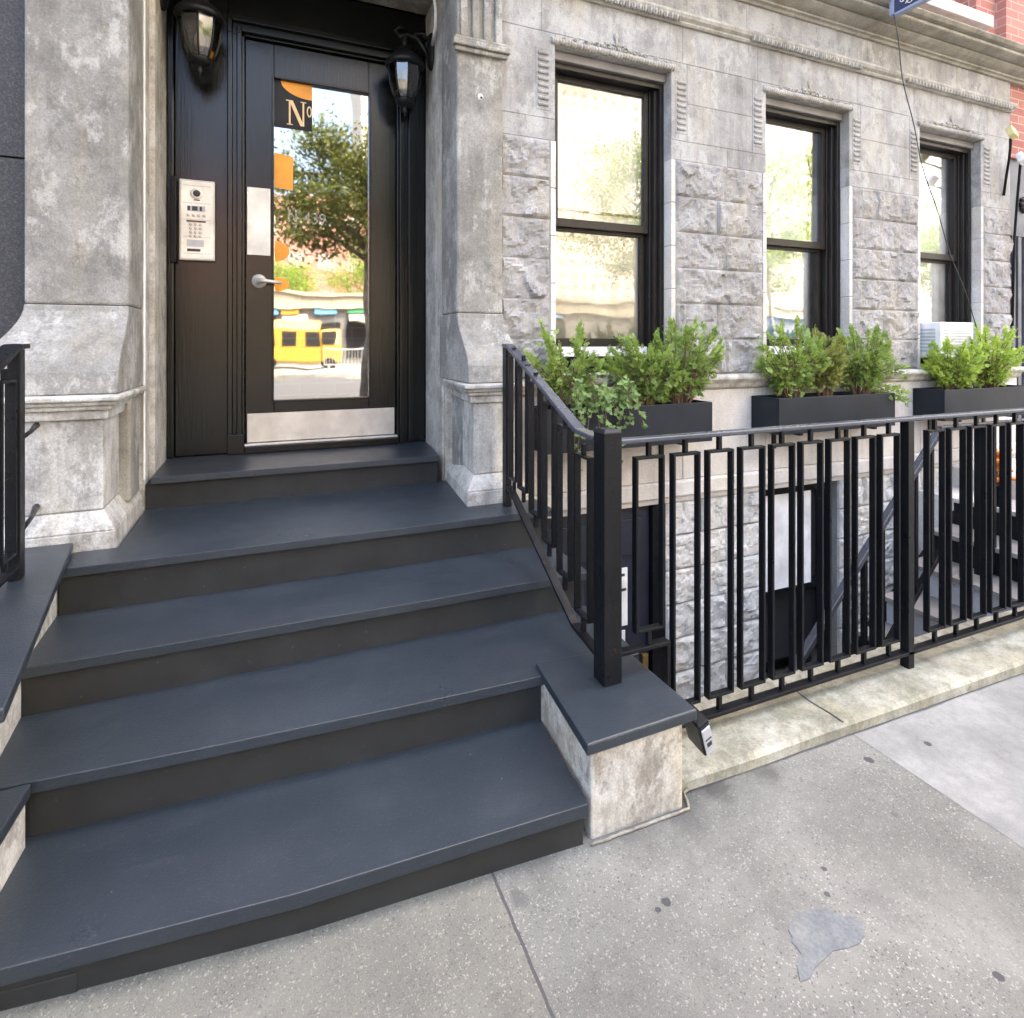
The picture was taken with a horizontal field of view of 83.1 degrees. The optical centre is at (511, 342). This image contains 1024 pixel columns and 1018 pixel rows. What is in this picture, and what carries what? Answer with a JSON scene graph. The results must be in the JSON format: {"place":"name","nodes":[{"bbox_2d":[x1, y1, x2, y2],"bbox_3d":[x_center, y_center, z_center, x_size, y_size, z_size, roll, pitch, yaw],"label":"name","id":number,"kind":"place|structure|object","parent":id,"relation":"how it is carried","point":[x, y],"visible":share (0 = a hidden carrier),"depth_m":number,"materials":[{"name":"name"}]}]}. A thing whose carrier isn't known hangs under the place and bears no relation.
{"place":"outdoors","nodes":[
{"label":"outdoors","id":0,"kind":"place"},
{"bbox_2d":[0,0,26,338],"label":"granite building","id":1,"kind":"structure","parent":0,"point":[12,158],"depth_m":2.43,"materials":[{"name":"grey stone"}]},
{"bbox_2d":[0,674,1023,1017],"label":"pavement","id":2,"kind":"structure","parent":0,"point":[902,838],"depth_m":1.41,"materials":[{"name":"concrete"}]},
{"bbox_2d":[788,908,865,982],"bbox_3d":[0.734,1.419,1.383,0.263,0.013,0.125,0,0,-23],"label":"repair patch","id":3,"kind":"object","parent":2,"relation":"on","point":[818,936],"visible":1,"depth_m":1.38,"materials":[{"name":"grey concrete"}]},
{"bbox_2d":[682,606,1023,794],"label":"kerb","id":4,"kind":"structure","parent":2,"relation":"on","point":[764,733],"depth_m":2.25,"materials":[{"name":"concrete"}]},
{"bbox_2d":[766,666,787,678],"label":"sunken yard","id":5,"kind":"structure","parent":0,"point":[780,669],"depth_m":4.59,"materials":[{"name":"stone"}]},
{"bbox_2d":[0,441,696,1010],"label":"stoop","id":6,"kind":"object","parent":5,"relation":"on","point":[254,699],"visible":0.85,"depth_m":1.76,"materials":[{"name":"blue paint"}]},
{"bbox_2d":[0,344,39,587],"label":"stair railing","id":7,"kind":"object","parent":6,"relation":"on","point":[12,558],"visible":1,"depth_m":1.84,"materials":[{"name":"black metal"}]},
{"bbox_2d":[685,703,714,755],"bbox_3d":[0.580,1.215,1.812,0.125,0.152,0.102,0,0,-39],"label":"electrical outlet","id":8,"kind":"object","parent":6,"relation":"attached to","point":[699,733],"visible":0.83,"depth_m":1.78,"materials":[{"name":"black metal"}]},
{"bbox_2d":[502,344,1023,728],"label":"front railing","id":9,"kind":"object","parent":6,"relation":"on","point":[603,614],"visible":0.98,"depth_m":2.29,"materials":[{"name":"black metal"}]},
{"bbox_2d":[0,0,1023,698],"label":"apartment building","id":10,"kind":"structure","parent":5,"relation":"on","point":[744,176],"depth_m":3.66,"materials":[{"name":"grey stone"}]},
{"bbox_2d":[160,0,225,76],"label":"wall lantern","id":11,"kind":"object","parent":10,"relation":"attached to","point":[200,16],"depth_m":3.11,"materials":[{"name":"black metal"}]},
{"bbox_2d":[179,179,214,261],"bbox_3d":[-1.788,-0.696,3.283,0.179,0.456,0.057,0,0,-23],"label":"intercom panel","id":12,"kind":"object","parent":10,"relation":"attached to","point":[196,220],"visible":1,"depth_m":3.27,"materials":[{"name":"metal"}]},
{"bbox_2d":[245,39,395,442],"bbox_3d":[-1.160,-0.603,3.572,0.887,2.385,0.117,0,0,-23],"label":"door","id":13,"kind":"structure","parent":10,"relation":"in","point":[280,80],"depth_m":3.53,"materials":[{"name":"black wood"}]},
{"bbox_2d":[385,25,434,115],"bbox_3d":[-0.642,-1.692,3.604,0.298,0.557,0.245,0,0,-23],"label":"wall lantern","id":14,"kind":"object","parent":10,"relation":"attached to","point":[404,60],"depth_m":3.58,"materials":[{"name":"black metal"}]},
{"bbox_2d":[431,0,436,45],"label":"wire","id":15,"kind":"object","parent":10,"relation":"attached to","point":[435,23],"visible":1,"depth_m":3.40,"materials":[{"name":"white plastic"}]},
{"bbox_2d":[548,503,665,678],"bbox_3d":[0.459,1.801,3.540,1.000,1.597,0.235,0,0,-23],"label":"basement door","id":16,"kind":"structure","parent":10,"relation":"in","point":[648,515],"depth_m":3.59,"materials":[{"name":"black paint"}]},
{"bbox_2d":[555,51,665,377],"bbox_3d":[0.482,-0.800,3.884,1.430,2.200,0.920,0,0,-23],"label":"window","id":17,"kind":"structure","parent":10,"relation":"in","point":[609,117],"depth_m":3.74,"materials":[{"name":"glass"}]},
{"bbox_2d":[534,399,711,454],"bbox_3d":[0.643,0.536,3.346,1.108,0.368,0.234,0,0,-23],"label":"planter box","id":18,"kind":"object","parent":10,"relation":"attached to","point":[667,417],"visible":0.41,"depth_m":3.29,"materials":[{"name":"metal"}]},
{"bbox_2d":[523,316,609,408],"bbox_3d":[0.290,0.115,3.187,0.586,0.525,0.297,0,0,-23],"label":"shrub","id":19,"kind":"object","parent":18,"relation":"in","point":[556,380],"visible":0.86,"depth_m":3.16,"materials":[{"name":"green plant"}]},
{"bbox_2d":[566,375,647,471],"bbox_3d":[0.502,0.501,3.132,0.496,0.654,0.185,0,0,-23],"label":"ivy","id":20,"kind":"object","parent":18,"relation":"in","point":[603,395],"visible":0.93,"depth_m":3.10,"materials":[{"name":"green leaves"}]},
{"bbox_2d":[600,327,690,405],"bbox_3d":[0.774,0.150,3.395,0.545,0.489,0.398,0,0,4],"label":"shrub","id":21,"kind":"object","parent":18,"relation":"in","point":[650,389],"visible":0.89,"depth_m":3.32,"materials":[{"name":"green plant"}]},
{"bbox_2d":[643,313,729,403],"bbox_3d":[1.048,0.102,3.487,0.604,0.584,0.346,0,0,-23],"label":"shrub","id":22,"kind":"object","parent":18,"relation":"in","point":[696,380],"visible":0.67,"depth_m":3.46,"materials":[{"name":"green plant"}]},
{"bbox_2d":[766,482,824,662],"bbox_3d":[1.987,1.651,4.226,0.770,1.298,0.160,0,0,-23],"label":"basement window","id":23,"kind":"structure","parent":10,"relation":"in","point":[810,490],"depth_m":4.21,"materials":[{"name":"glass"}]},
{"bbox_2d":[766,97,842,372],"bbox_3d":[2.095,-0.763,4.266,0.830,1.936,0.370,0,0,-23],"label":"window","id":24,"kind":"structure","parent":10,"relation":"in","point":[803,142],"depth_m":4.37,"materials":[{"name":"glass"}]},
{"bbox_2d":[751,390,894,447],"bbox_3d":[2.159,0.536,3.986,1.110,0.368,0.234,0,0,-23],"label":"planter box","id":25,"kind":"object","parent":10,"relation":"attached to","point":[778,410],"visible":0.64,"depth_m":3.84,"materials":[{"name":"metal"}]},
{"bbox_2d":[750,314,833,397],"bbox_3d":[1.875,0.095,3.840,0.618,0.566,0.359,0,0,-3],"label":"shrub","id":26,"kind":"object","parent":25,"relation":"in","point":[799,377],"visible":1,"depth_m":3.79,"materials":[{"name":"green plant"}]},
{"bbox_2d":[802,324,852,395],"bbox_3d":[2.177,0.122,3.986,0.404,0.509,0.317,0,0,-23],"label":"shrub","id":27,"kind":"object","parent":25,"relation":"in","point":[831,376],"visible":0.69,"depth_m":3.95,"materials":[{"name":"green plant"}]},
{"bbox_2d":[827,323,912,407],"bbox_3d":[2.573,0.151,4.123,0.773,0.601,0.388,0,0,-23],"label":"shrub","id":28,"kind":"object","parent":25,"relation":"in","point":[869,367],"visible":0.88,"depth_m":4.05,"materials":[{"name":"green plant"}]},
{"bbox_2d":[889,0,929,16],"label":"blade sign","id":29,"kind":"object","parent":10,"relation":"attached to","point":[898,8],"visible":1,"depth_m":4.08,"materials":[{"name":"blue metal"}]},
{"bbox_2d":[893,14,976,327],"bbox_3d":[3.140,-1.230,4.272,0.917,2.222,0.012,0,0,-21],"label":"cable","id":30,"kind":"object","parent":29,"relation":"hanging from","point":[924,172],"visible":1,"depth_m":4.21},
{"bbox_2d":[920,322,972,357],"bbox_3d":[3.628,-0.022,4.794,0.726,0.285,0.301,0,0,-23],"label":"air conditioner","id":31,"kind":"object","parent":10,"relation":"attached to","point":[939,332],"visible":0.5,"depth_m":4.60,"materials":[{"name":"white metal"}]},
{"bbox_2d":[919,131,973,368],"bbox_3d":[3.494,-0.800,5.156,1.410,2.200,0.920,0,0,-23],"label":"window","id":32,"kind":"structure","parent":10,"relation":"in","point":[946,161],"depth_m":5.02,"materials":[{"name":"glass"}]},
{"bbox_2d":[919,0,993,30],"bbox_3d":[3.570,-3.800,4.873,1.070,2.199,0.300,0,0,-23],"label":"window sill","id":33,"kind":"structure","parent":10,"relation":"in","point":[951,9],"depth_m":4.78,"materials":[{"name":"stone"}]},
{"bbox_2d":[913,385,1023,433],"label":"planter box","id":34,"kind":"object","parent":10,"relation":"attached to","point":[933,400],"visible":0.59,"depth_m":4.47,"materials":[{"name":"metal"}]},
{"bbox_2d":[920,335,988,389],"bbox_3d":[3.448,0.162,4.523,0.646,0.445,0.370,0,0,-23],"label":"shrub","id":35,"kind":"object","parent":34,"relation":"in","point":[963,369],"visible":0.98,"depth_m":4.46,"materials":[{"name":"green plant"}]},
{"bbox_2d":[967,320,1023,387],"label":"shrub","id":36,"kind":"object","parent":34,"relation":"in","point":[997,369],"visible":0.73,"depth_m":4.66,"materials":[{"name":"green plant"}]},
{"bbox_2d":[1002,125,1018,195],"bbox_3d":[4.214,-1.549,4.913,0.085,0.521,0.357,0,0,28],"label":"floodlight","id":37,"kind":"object","parent":10,"relation":"attached to","point":[1011,132],"visible":1,"depth_m":4.89,"materials":[{"name":"black metal"}]},
{"bbox_2d":[1011,152,1023,325],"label":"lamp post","id":38,"kind":"object","parent":10,"relation":"attached to","point":[1019,156],"visible":0.98,"depth_m":5.08,"materials":[{"name":"black metal"}]},
{"bbox_2d":[796,418,1023,670],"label":"yard stair","id":39,"kind":"object","parent":5,"relation":"on","point":[810,642],"visible":0.19,"depth_m":3.60,"materials":[{"name":"grey metal"}]},
{"bbox_2d":[919,457,1015,553],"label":"window","id":40,"kind":"structure","parent":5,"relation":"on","point":[955,483],"depth_m":4.52,"materials":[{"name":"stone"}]},
{"bbox_2d":[997,449,1015,506],"bbox_3d":[3.471,0.953,4.130,0.189,0.414,0.204,0,0,-23],"label":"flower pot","id":41,"kind":"object","parent":40,"relation":"on","point":[1013,478],"visible":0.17,"depth_m":4.08,"materials":[{"name":"black ceramic"}]},
{"bbox_2d":[1010,85,1023,418],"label":"brick building","id":42,"kind":"structure","parent":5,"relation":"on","point":[1017,113],"depth_m":5.24,"materials":[{"name":"brick"}]}
]}

